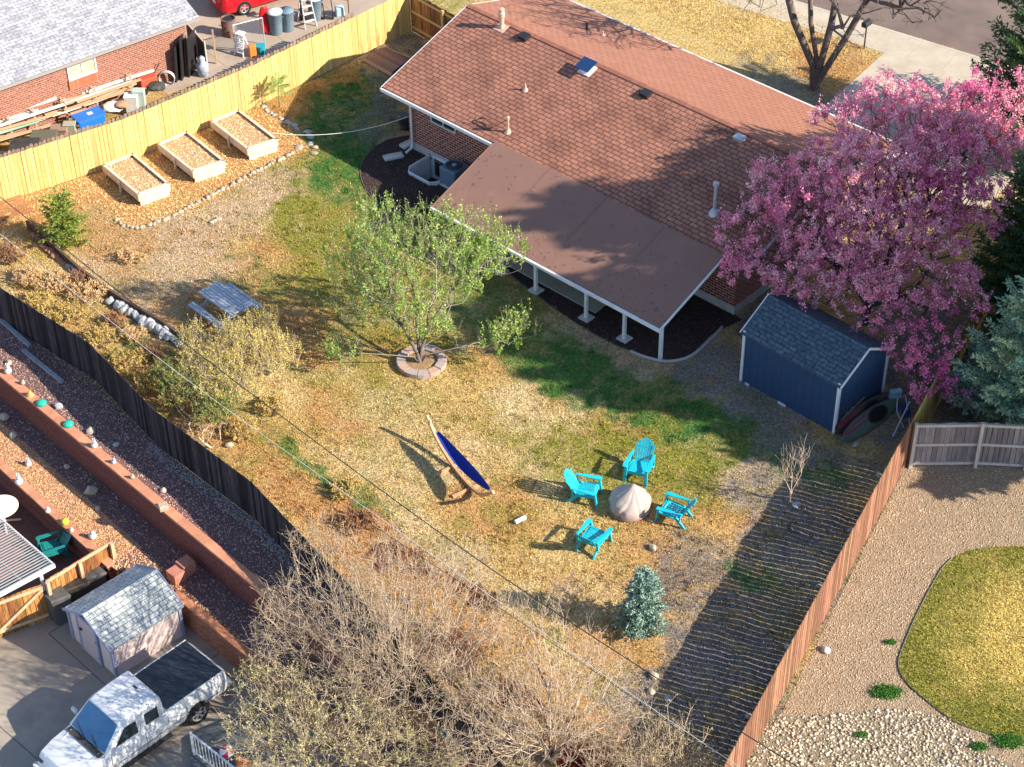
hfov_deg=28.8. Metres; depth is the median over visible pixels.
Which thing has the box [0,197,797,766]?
power line
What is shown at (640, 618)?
spruce
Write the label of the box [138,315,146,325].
stone
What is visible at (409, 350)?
edging block
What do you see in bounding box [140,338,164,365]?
dry bush
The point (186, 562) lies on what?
stone block
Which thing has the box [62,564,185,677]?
storage shed
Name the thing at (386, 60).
deck platform
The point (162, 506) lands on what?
planter box
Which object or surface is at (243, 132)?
raised bed
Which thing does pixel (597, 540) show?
garden chair
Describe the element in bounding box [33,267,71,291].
dry bush
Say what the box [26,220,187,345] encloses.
timber edging
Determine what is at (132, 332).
dry bush
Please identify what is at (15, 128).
pipe
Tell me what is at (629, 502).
fire pit
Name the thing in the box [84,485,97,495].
stone
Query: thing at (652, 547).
stone
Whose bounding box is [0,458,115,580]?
garden wall
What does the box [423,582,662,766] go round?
bare tree
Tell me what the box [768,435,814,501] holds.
sapling
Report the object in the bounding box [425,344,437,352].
edging block
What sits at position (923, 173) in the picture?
blossom tree
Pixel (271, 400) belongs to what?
dry bush
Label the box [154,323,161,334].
stone
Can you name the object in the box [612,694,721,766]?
bare bush
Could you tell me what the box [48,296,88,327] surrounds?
dry bush
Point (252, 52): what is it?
bucket
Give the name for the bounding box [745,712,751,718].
stone
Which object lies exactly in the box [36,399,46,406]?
glass bowl
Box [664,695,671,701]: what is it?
stone
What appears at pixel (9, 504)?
satellite dish
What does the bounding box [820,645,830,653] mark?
stone
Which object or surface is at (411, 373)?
edging block
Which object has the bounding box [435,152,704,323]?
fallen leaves
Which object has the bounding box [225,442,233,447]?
stone
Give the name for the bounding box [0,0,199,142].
brick house
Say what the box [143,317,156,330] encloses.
stone
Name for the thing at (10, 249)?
dry bush
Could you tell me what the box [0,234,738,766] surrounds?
power line
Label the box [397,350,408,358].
edging block
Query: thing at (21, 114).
board
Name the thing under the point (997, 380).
spruce
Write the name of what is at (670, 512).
garden chair
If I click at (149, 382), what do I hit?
dry bush
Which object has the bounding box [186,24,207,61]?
yard gate
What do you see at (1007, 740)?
weed
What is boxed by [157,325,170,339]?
stone
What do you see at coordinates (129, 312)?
stone
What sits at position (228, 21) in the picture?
barrel
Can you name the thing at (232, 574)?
garden wall
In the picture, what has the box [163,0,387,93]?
side driveway
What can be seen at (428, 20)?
board fence
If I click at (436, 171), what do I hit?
window
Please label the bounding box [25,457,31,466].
garden figure
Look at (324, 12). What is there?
hand truck
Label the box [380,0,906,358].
brick house
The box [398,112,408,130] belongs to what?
hose reel
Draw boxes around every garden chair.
[35,530,73,566]
[563,468,602,508]
[575,518,612,558]
[622,438,655,486]
[654,491,696,529]
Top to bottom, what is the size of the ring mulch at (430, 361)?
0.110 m
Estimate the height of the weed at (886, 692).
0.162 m
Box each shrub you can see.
[147,354,235,425]
[173,300,307,408]
[174,400,234,448]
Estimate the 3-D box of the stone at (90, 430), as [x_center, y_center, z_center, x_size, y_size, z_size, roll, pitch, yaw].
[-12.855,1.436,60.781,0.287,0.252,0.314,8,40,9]
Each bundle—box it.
[102,101,122,111]
[115,100,128,107]
[146,80,165,90]
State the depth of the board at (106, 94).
74.45 m
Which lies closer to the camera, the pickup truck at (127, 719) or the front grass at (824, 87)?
the pickup truck at (127, 719)
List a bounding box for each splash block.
[383,151,403,161]
[399,139,409,149]
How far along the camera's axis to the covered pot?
76.31 m
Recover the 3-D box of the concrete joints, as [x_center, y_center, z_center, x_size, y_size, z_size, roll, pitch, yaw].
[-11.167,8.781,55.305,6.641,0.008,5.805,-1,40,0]
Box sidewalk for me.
[716,0,1017,81]
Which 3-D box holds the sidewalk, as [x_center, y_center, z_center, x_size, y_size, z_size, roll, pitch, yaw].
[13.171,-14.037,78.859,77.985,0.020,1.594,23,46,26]
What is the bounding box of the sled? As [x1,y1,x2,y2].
[259,6,269,33]
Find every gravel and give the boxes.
[0,323,444,730]
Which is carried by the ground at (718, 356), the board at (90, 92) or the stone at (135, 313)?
the stone at (135, 313)
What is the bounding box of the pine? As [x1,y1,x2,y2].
[34,184,91,248]
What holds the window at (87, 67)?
in the brick house at (58, 49)
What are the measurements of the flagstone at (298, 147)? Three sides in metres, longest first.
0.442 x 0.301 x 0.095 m
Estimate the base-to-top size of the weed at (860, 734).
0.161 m
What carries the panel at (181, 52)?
on the side driveway at (209, 13)
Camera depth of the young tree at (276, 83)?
74.30 m
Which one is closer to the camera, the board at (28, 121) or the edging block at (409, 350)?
the edging block at (409, 350)
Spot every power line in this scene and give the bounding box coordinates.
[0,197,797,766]
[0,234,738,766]
[0,246,730,766]
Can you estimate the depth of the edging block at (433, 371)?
62.66 m
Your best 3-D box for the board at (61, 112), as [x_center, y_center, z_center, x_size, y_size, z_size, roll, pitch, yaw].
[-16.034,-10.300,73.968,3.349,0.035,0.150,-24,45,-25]
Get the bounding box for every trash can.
[266,7,282,35]
[280,6,294,32]
[306,0,322,21]
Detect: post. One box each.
[211,29,216,63]
[321,0,349,13]
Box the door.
[77,616,100,662]
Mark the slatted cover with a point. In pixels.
(29, 578)
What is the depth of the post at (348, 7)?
79.73 m
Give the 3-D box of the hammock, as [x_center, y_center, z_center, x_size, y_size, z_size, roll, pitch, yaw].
[-1.542,2.217,58.643,0.380,0.573,4.025,-21,44,-22]
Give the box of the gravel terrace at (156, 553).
[0,398,439,766]
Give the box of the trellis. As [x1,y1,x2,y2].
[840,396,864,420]
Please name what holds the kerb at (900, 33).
on the outer ground
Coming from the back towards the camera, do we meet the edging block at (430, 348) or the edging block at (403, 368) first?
the edging block at (430, 348)
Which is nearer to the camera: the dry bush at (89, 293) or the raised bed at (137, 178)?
the dry bush at (89, 293)
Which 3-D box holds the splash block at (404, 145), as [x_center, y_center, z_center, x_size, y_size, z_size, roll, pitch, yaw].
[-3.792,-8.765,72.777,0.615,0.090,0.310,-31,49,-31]
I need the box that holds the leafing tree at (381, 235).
[316,186,541,365]
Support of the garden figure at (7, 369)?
on the garden wall at (232, 574)
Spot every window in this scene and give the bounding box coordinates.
[66,58,97,81]
[430,116,455,133]
[432,155,445,179]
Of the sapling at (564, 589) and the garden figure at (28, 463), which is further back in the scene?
the garden figure at (28, 463)
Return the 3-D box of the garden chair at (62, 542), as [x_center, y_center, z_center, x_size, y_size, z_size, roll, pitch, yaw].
[-13.570,4.769,59.278,1.103,0.938,0.860,-18,43,-19]
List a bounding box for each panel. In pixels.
[173,42,180,82]
[178,33,184,80]
[186,29,196,77]
[232,17,264,49]
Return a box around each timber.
[0,318,30,347]
[22,348,63,383]
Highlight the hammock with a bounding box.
[429,419,490,490]
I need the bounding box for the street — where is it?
[796,0,1023,61]
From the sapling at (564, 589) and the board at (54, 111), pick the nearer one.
the sapling at (564, 589)
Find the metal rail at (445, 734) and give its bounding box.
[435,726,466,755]
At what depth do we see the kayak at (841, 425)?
60.64 m
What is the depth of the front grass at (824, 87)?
78.37 m
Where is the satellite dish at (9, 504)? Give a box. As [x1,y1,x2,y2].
[0,495,20,533]
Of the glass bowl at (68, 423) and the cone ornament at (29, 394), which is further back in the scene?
the cone ornament at (29, 394)
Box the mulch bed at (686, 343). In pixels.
[361,136,741,359]
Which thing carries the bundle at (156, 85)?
on the ground at (718, 356)
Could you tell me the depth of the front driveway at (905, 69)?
75.20 m
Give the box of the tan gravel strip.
[0,421,139,560]
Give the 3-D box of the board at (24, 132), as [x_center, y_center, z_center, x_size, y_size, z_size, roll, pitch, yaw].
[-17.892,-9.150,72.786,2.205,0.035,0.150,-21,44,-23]
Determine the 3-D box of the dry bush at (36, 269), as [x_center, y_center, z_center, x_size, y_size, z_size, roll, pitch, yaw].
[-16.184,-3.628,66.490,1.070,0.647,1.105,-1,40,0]
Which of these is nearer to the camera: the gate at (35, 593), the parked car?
the gate at (35, 593)
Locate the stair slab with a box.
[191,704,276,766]
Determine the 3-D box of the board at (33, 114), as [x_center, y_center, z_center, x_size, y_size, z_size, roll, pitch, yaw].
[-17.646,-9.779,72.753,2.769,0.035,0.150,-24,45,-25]
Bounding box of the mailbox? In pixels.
[861,18,872,48]
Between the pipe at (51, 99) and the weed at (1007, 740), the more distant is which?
the pipe at (51, 99)
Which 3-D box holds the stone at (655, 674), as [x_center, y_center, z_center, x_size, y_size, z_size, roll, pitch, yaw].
[3.773,7.760,53.000,0.227,0.200,0.281,-29,48,-30]
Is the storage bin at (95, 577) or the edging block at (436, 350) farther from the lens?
the edging block at (436, 350)
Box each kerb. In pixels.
[630,326,722,362]
[793,0,994,63]
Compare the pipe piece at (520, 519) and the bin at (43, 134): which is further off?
the bin at (43, 134)
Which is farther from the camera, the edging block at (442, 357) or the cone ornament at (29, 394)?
the edging block at (442, 357)
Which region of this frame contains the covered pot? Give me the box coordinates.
[196,55,208,77]
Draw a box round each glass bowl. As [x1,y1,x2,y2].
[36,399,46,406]
[63,420,73,427]
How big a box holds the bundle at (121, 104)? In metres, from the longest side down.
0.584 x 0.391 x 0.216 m
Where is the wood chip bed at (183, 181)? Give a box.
[0,106,307,230]
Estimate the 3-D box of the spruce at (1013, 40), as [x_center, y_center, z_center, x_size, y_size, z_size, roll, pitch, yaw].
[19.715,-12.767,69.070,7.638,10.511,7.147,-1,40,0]
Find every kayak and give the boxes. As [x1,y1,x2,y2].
[834,392,888,433]
[841,398,900,440]
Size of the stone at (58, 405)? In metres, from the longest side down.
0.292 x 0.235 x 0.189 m
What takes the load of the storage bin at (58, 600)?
on the driveway concrete at (47, 681)
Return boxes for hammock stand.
[426,415,494,497]
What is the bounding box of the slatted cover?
[0,517,55,596]
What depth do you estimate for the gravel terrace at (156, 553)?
57.66 m
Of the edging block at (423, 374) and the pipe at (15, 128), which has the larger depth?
the pipe at (15, 128)
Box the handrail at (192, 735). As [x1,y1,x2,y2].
[189,732,234,766]
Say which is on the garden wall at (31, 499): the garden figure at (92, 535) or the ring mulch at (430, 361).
the garden figure at (92, 535)
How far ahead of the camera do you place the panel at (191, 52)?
76.23 m
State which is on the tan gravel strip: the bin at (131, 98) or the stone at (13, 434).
the stone at (13, 434)
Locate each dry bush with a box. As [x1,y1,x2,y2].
[0,237,28,263]
[12,263,42,285]
[22,285,55,312]
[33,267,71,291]
[38,308,51,318]
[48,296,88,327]
[66,267,85,284]
[67,277,109,304]
[79,320,121,350]
[103,309,128,329]
[107,346,147,375]
[117,247,145,263]
[120,322,147,343]
[132,364,163,393]
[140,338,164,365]
[224,413,262,441]
[255,388,289,415]
[329,472,365,499]
[339,502,380,533]
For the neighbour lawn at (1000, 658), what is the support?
on the gravel yard at (1005, 513)
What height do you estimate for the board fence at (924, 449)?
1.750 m
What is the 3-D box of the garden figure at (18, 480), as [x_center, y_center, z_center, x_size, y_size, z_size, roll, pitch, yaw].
[-15.011,2.885,60.518,0.259,0.381,0.259,-1,40,0]
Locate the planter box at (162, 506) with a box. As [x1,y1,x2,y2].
[158,501,168,511]
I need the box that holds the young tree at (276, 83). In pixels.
[263,71,291,106]
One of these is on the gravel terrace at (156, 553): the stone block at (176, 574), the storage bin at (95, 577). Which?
the stone block at (176, 574)
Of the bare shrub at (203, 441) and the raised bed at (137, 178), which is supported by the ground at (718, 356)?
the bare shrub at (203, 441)
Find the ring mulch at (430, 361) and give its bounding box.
[406,351,437,369]
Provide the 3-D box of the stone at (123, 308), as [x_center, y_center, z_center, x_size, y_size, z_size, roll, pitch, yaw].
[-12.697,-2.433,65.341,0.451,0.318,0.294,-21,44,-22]
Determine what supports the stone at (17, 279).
on the ground at (718, 356)
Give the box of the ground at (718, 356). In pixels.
[0,0,1023,766]
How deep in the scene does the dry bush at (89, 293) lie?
65.76 m
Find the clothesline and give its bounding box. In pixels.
[274,117,405,134]
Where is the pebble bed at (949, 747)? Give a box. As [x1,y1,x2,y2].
[746,710,1011,766]
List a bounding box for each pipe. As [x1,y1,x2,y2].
[0,121,38,133]
[27,97,56,108]
[82,69,153,94]
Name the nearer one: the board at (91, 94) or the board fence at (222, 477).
the board fence at (222, 477)
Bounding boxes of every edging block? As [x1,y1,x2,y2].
[396,357,405,367]
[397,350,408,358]
[398,363,410,374]
[403,346,413,354]
[405,368,417,378]
[417,369,429,378]
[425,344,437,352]
[427,366,440,377]
[433,347,444,356]
[434,361,445,371]
[437,354,446,364]
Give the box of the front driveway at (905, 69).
[826,53,1023,211]
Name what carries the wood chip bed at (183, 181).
on the ground at (718, 356)
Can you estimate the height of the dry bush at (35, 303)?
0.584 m
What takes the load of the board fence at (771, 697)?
on the ground at (718, 356)
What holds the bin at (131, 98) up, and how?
on the ground at (718, 356)
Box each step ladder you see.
[234,30,247,57]
[297,0,316,29]
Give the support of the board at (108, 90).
on the rack frame
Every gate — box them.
[0,585,48,636]
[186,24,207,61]
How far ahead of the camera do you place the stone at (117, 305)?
65.34 m
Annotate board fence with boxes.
[0,0,407,200]
[0,288,504,766]
[45,542,119,595]
[406,0,454,40]
[724,416,914,766]
[908,422,1023,470]
[909,259,1006,457]
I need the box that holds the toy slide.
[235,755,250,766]
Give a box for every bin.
[8,138,40,151]
[30,129,57,141]
[43,585,70,624]
[50,124,67,137]
[60,572,89,602]
[62,121,77,139]
[85,562,106,591]
[123,92,138,115]
[131,87,146,109]
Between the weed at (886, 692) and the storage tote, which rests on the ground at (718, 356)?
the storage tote
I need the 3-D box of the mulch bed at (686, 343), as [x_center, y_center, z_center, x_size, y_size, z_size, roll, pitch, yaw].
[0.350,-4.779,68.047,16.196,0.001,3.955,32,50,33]
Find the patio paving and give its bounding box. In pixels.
[0,484,79,627]
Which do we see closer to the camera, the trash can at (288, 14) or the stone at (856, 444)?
the stone at (856, 444)
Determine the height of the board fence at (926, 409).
1.780 m
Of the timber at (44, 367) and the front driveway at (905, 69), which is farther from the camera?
the front driveway at (905, 69)
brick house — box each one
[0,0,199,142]
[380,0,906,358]
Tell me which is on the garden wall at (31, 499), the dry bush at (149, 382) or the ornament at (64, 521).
the ornament at (64, 521)
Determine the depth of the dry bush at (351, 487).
58.41 m
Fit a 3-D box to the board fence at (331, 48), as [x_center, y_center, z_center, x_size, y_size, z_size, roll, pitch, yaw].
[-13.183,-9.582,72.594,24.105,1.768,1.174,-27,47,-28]
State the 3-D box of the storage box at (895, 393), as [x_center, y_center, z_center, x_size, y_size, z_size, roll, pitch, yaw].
[11.763,0.397,61.214,0.380,0.628,0.268,-7,40,-8]
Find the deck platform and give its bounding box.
[364,45,409,76]
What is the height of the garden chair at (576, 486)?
0.938 m
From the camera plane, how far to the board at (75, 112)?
73.80 m
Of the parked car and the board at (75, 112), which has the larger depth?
the parked car
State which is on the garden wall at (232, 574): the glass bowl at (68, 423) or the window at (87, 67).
the glass bowl at (68, 423)
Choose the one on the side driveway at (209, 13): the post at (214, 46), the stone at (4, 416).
the post at (214, 46)
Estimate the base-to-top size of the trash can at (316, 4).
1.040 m
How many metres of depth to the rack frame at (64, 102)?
73.70 m
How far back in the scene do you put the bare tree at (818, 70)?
73.92 m
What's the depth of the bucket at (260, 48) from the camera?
77.65 m
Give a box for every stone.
[0,413,9,420]
[9,431,17,438]
[10,273,24,281]
[50,252,56,258]
[54,402,62,408]
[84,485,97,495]
[86,426,94,434]
[105,296,115,304]
[113,301,125,310]
[119,304,129,313]
[125,308,134,316]
[132,310,139,319]
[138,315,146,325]
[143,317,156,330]
[147,321,156,332]
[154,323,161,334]
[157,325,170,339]
[160,487,166,492]
[164,332,172,340]
[169,335,176,343]
[174,338,182,346]
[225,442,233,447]
[647,688,655,694]
[648,671,658,679]
[649,544,655,551]
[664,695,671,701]
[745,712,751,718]
[792,502,801,507]
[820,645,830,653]
[853,441,859,447]
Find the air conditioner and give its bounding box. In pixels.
[439,158,468,188]
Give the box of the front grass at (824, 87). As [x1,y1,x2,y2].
[631,0,877,97]
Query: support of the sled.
on the side driveway at (209, 13)
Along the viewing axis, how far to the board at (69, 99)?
73.89 m
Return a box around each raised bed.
[101,152,170,205]
[156,130,225,182]
[209,109,277,159]
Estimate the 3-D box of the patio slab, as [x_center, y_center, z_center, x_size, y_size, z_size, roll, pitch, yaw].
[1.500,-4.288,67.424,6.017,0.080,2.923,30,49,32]
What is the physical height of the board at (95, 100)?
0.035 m
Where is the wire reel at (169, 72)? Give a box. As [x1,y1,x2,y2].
[158,70,174,85]
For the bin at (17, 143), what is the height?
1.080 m
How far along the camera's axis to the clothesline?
72.03 m
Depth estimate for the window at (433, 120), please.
70.65 m
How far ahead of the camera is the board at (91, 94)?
74.09 m
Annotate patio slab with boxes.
[462,234,605,312]
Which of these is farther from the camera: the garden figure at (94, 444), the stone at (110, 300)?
the stone at (110, 300)
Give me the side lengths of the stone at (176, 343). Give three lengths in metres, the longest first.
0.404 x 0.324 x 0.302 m
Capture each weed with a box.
[854,729,868,737]
[865,680,907,700]
[884,637,897,644]
[969,740,992,751]
[989,732,1023,750]
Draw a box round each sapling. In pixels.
[548,570,602,621]
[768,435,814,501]
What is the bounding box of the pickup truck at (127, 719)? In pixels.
[33,640,231,766]
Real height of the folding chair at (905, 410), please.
0.831 m
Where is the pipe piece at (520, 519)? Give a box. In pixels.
[514,515,526,523]
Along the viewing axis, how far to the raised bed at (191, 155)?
71.60 m
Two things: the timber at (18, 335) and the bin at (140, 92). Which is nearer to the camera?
the timber at (18, 335)
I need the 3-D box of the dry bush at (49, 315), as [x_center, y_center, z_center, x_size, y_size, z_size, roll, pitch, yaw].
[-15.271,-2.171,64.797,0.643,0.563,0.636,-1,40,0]
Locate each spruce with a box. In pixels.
[611,564,669,642]
[939,274,1023,444]
[956,0,1023,157]
[963,146,1023,325]
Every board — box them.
[0,103,64,126]
[0,109,38,121]
[0,113,57,130]
[0,123,50,140]
[39,91,120,120]
[44,94,102,115]
[57,95,82,102]
[63,87,136,110]
[66,81,130,102]
[66,87,106,101]
[70,99,123,114]
[76,78,141,102]
[83,86,124,106]
[97,82,138,102]
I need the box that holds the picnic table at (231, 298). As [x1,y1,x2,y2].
[188,281,262,332]
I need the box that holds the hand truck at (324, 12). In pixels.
[322,0,333,18]
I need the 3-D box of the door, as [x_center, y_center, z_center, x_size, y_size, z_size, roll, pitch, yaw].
[-11.898,7.245,56.043,0.075,1.420,0.920,-32,49,-32]
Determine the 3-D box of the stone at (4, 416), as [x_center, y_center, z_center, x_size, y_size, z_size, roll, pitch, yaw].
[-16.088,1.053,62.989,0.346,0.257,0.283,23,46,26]
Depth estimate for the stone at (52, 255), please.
67.65 m
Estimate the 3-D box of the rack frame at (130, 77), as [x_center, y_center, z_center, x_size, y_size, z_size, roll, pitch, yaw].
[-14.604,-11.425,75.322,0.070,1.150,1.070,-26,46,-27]
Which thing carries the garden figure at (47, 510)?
on the garden wall at (31, 499)
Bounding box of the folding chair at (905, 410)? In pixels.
[892,395,910,436]
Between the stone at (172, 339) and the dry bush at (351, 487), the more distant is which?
the stone at (172, 339)
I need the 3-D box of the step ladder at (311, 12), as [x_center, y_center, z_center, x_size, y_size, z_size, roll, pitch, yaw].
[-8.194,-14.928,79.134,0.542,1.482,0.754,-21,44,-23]
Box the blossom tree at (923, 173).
[712,57,1023,404]
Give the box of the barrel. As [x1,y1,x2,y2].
[220,14,236,37]
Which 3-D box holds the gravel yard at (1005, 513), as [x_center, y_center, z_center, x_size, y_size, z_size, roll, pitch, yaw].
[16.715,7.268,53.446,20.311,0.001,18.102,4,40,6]
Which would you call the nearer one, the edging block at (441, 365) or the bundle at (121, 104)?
the edging block at (441, 365)
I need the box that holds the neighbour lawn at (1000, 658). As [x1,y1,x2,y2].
[899,546,1023,744]
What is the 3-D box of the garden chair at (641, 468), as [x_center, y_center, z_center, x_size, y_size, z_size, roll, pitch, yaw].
[3.815,2.305,58.889,0.860,0.938,1.103,14,42,17]
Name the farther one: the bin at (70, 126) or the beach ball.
the bin at (70, 126)
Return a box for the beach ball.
[219,744,233,758]
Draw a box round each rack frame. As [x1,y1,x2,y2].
[59,98,68,120]
[126,73,132,88]
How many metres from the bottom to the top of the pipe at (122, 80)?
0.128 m
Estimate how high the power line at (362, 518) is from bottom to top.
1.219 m
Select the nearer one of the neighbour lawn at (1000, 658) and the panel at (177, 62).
the neighbour lawn at (1000, 658)
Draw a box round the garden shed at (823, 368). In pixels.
[739,293,893,433]
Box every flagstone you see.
[295,144,302,150]
[306,133,314,138]
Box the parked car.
[209,0,274,14]
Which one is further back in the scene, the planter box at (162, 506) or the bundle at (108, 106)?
the bundle at (108, 106)
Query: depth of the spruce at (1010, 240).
62.56 m
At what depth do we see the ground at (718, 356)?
60.77 m
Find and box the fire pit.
[608,484,650,521]
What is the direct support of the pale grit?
on the gravel at (150, 485)
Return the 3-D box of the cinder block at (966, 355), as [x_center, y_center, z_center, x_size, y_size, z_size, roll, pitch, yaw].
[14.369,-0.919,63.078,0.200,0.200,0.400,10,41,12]
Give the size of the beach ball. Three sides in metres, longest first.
0.400 x 0.400 x 0.394 m
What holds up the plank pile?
on the wood chip bed at (183, 181)
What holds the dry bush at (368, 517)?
on the ground at (718, 356)
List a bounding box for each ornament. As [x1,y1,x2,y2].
[26,390,33,397]
[61,518,68,525]
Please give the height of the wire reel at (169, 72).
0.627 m
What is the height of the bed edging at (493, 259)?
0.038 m
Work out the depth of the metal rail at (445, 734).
51.44 m
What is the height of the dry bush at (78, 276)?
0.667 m
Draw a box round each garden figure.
[4,363,11,373]
[15,473,22,484]
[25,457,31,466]
[45,507,50,513]
[88,530,96,539]
[91,438,97,447]
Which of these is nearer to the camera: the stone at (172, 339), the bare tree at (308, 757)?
the bare tree at (308, 757)
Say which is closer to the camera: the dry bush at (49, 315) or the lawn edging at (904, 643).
the lawn edging at (904, 643)
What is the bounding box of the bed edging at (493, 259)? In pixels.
[359,135,666,359]
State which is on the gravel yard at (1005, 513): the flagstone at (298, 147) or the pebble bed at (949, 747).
the pebble bed at (949, 747)
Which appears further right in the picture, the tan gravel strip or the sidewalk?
the sidewalk
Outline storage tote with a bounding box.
[71,106,105,137]
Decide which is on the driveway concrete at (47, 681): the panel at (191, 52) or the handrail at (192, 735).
the handrail at (192, 735)
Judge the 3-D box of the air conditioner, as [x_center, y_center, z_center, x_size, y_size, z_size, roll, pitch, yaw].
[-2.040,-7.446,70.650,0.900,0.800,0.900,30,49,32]
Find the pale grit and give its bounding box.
[147,441,298,569]
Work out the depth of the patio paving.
59.69 m
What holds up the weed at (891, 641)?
on the gravel yard at (1005, 513)
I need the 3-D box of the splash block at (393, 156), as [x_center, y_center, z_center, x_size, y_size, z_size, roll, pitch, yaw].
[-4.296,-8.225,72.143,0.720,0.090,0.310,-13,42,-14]
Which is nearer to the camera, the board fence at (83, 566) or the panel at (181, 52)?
the board fence at (83, 566)
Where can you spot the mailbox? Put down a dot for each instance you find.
(866, 23)
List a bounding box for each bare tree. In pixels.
[211,640,471,766]
[240,499,528,732]
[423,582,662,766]
[741,0,954,89]
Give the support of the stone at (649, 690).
on the ground at (718, 356)
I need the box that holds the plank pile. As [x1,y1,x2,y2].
[0,195,33,220]
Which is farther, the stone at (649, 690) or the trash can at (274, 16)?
the trash can at (274, 16)
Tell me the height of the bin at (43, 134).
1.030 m
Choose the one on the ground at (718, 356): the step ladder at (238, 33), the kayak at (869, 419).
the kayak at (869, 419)
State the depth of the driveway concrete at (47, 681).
55.45 m
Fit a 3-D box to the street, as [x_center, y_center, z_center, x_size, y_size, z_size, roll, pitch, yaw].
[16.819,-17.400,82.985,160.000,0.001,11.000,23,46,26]
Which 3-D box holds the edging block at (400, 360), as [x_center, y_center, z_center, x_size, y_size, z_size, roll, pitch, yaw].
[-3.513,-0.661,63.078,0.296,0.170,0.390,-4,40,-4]
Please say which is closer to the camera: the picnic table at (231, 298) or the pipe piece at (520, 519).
the pipe piece at (520, 519)
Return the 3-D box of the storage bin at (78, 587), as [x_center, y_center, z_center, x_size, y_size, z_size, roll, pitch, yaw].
[-12.755,6.032,57.849,0.934,0.950,0.714,-21,44,-22]
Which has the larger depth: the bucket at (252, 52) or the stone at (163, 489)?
the bucket at (252, 52)
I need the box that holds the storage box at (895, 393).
[888,388,902,398]
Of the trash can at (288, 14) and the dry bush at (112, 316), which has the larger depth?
the trash can at (288, 14)
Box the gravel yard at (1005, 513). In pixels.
[781,462,1023,766]
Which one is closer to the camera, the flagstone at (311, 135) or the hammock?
the hammock
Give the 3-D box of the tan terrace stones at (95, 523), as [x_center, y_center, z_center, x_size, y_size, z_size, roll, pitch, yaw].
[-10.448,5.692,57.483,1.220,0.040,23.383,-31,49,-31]
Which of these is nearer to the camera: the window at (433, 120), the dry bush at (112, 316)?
the dry bush at (112, 316)
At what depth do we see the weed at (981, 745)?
51.00 m
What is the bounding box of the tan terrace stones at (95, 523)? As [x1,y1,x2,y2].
[0,424,271,666]
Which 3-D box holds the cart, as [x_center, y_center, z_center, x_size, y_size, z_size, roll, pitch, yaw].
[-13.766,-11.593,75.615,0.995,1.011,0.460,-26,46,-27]
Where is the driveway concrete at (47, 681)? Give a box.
[0,571,353,766]
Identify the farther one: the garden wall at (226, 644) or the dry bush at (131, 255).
the dry bush at (131, 255)
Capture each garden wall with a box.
[0,366,474,766]
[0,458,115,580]
[175,590,390,766]
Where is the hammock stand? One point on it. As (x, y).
(453, 466)
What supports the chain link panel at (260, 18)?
on the side driveway at (209, 13)
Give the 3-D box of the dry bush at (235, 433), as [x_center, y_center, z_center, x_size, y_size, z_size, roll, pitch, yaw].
[-8.168,1.353,60.454,1.198,0.611,1.080,-25,46,-26]
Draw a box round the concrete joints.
[0,624,218,758]
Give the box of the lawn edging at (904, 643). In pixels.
[897,557,1023,745]
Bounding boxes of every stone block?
[166,564,186,585]
[175,554,196,576]
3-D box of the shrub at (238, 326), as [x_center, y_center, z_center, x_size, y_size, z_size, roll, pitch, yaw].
[-8.538,-0.852,61.874,4.375,2.228,4.115,-1,40,0]
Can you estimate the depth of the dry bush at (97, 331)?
63.94 m
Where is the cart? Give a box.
[137,63,158,94]
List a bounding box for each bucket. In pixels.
[247,43,256,57]
[256,42,264,54]
[335,4,344,16]
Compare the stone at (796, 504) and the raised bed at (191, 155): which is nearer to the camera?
the stone at (796, 504)
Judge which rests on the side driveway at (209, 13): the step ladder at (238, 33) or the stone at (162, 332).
the step ladder at (238, 33)
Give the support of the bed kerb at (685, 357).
on the mulch bed at (686, 343)
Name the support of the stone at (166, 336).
on the ground at (718, 356)

